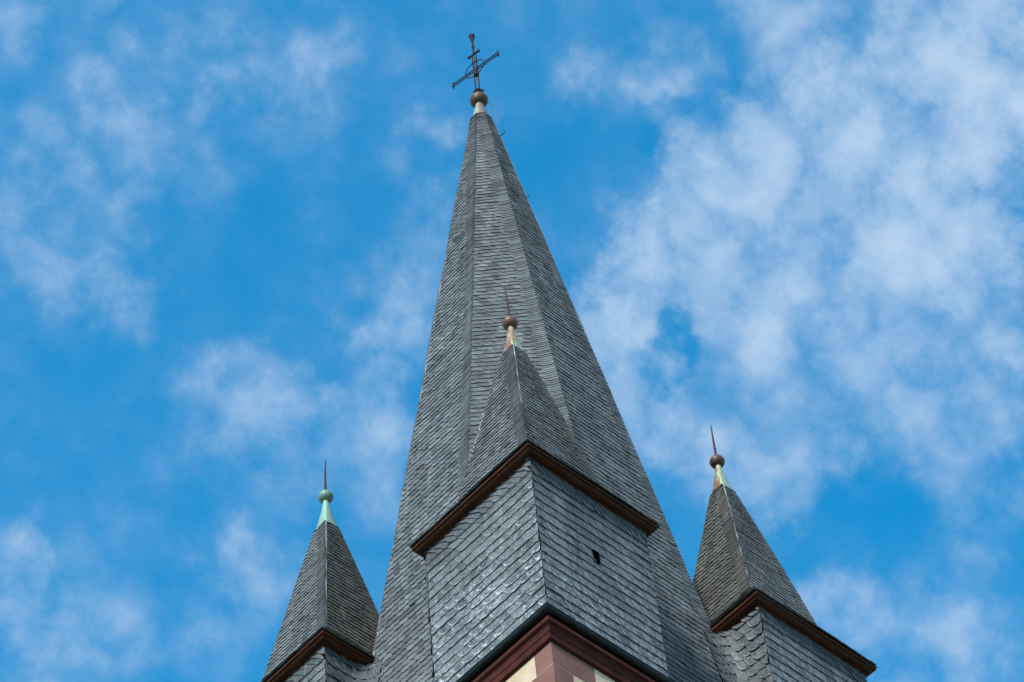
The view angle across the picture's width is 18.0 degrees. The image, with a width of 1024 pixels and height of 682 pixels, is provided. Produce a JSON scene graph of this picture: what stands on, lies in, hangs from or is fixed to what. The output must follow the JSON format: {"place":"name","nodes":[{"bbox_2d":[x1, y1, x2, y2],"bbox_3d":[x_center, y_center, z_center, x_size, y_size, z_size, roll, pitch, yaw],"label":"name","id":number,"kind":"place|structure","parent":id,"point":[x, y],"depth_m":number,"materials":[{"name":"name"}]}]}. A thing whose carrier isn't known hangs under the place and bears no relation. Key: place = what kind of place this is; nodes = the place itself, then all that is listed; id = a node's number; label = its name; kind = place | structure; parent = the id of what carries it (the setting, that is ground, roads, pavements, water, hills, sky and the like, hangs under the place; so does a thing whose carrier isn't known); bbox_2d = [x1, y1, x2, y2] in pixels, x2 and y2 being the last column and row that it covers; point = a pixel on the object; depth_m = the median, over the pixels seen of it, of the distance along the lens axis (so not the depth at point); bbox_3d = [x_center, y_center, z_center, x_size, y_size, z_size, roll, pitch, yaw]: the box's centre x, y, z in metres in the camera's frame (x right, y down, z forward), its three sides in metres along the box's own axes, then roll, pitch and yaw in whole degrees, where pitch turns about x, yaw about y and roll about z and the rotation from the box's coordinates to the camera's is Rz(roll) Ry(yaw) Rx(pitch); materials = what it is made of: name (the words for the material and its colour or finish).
{"place":"outdoors","nodes":[
{"label":"outdoors","id":0,"kind":"place"},
{"bbox_2d":[0,0,1023,681],"label":"sky","id":1,"kind":"structure","parent":0,"point":[793,230],"materials":[{"name":"blue"}]},
{"bbox_2d":[261,27,877,681],"bbox_3d":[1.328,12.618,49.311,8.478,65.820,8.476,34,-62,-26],"label":"church tower","id":2,"kind":"structure","parent":0,"point":[533,539],"depth_m":56.90,"materials":[{"name":"grey stone"}]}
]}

